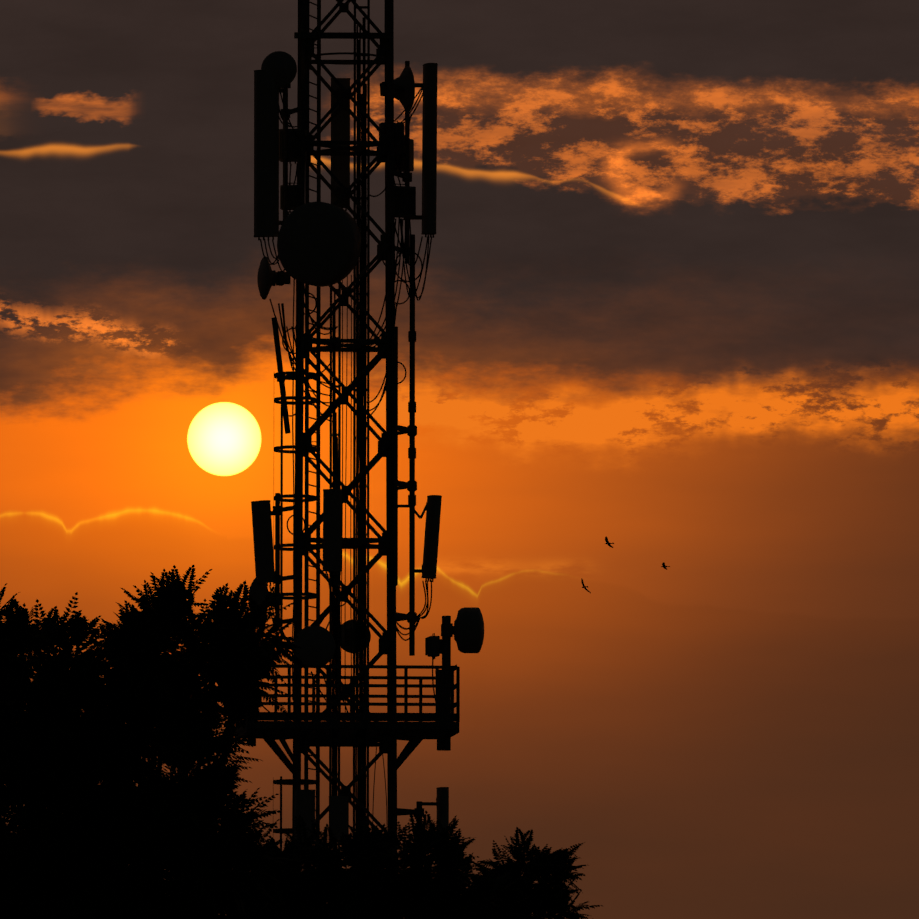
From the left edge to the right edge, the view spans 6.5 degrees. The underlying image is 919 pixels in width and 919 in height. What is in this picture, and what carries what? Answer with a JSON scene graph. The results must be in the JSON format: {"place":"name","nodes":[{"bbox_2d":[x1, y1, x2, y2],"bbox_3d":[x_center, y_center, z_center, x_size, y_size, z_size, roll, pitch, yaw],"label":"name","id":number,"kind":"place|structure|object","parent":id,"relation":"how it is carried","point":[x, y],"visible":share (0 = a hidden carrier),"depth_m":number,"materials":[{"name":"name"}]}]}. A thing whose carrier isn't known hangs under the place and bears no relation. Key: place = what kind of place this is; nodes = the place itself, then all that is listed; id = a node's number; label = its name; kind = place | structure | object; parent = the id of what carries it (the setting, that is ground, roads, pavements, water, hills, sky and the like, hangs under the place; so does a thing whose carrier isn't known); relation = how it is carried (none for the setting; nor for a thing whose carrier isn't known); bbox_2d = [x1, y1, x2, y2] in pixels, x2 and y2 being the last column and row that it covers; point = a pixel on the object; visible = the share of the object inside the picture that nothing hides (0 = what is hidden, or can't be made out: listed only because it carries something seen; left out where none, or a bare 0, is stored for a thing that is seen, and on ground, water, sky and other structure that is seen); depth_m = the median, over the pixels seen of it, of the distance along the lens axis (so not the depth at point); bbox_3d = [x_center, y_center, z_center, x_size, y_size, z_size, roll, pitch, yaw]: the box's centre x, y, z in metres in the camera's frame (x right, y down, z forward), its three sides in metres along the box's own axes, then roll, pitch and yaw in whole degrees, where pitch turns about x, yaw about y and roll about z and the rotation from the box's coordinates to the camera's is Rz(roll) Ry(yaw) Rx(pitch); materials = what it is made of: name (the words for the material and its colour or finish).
{"place":"outdoors","nodes":[
{"label":"outdoors","id":0,"kind":"place"},
{"bbox_2d":[0,0,918,918],"label":"sky","id":1,"kind":"structure","parent":0,"point":[667,310],"materials":[{"name":"orange"}]},
{"bbox_2d":[581,578,590,592],"bbox_3d":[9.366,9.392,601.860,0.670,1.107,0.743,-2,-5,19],"label":"bird","id":2,"kind":"object","parent":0,"point":[584,586],"visible":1,"depth_m":601.79},
{"bbox_2d":[605,536,613,547],"bbox_3d":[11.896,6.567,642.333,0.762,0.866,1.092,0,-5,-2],"label":"bird","id":3,"kind":"object","parent":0,"point":[607,541],"visible":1,"depth_m":642.18},
{"label":"ground","id":4,"kind":"structure","parent":0,"visible":0},
{"bbox_2d":[0,565,333,918],"bbox_3d":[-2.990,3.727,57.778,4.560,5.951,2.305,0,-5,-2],"label":"tree","id":5,"kind":"object","parent":4,"relation":"on","point":[117,843],"visible":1,"depth_m":57.60,"materials":[{"name":"black plant"}]},
{"bbox_2d":[213,0,483,890],"bbox_3d":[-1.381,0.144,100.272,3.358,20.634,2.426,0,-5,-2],"label":"cell tower","id":6,"kind":"structure","parent":4,"relation":"on","point":[320,244],"depth_m":100.01,"materials":[{"name":"metal"}]},
{"bbox_2d":[226,810,530,918],"bbox_3d":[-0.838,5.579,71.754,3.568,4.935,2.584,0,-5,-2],"label":"tree","id":7,"kind":"object","parent":4,"relation":"on","point":[366,884],"visible":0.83,"depth_m":71.65,"materials":[{"name":"black plant"}]},
{"bbox_2d":[472,827,602,918],"bbox_3d":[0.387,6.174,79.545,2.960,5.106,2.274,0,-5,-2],"label":"tree","id":8,"kind":"object","parent":4,"relation":"on","point":[549,892],"visible":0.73,"depth_m":79.75,"materials":[{"name":"black plant"}]}
]}

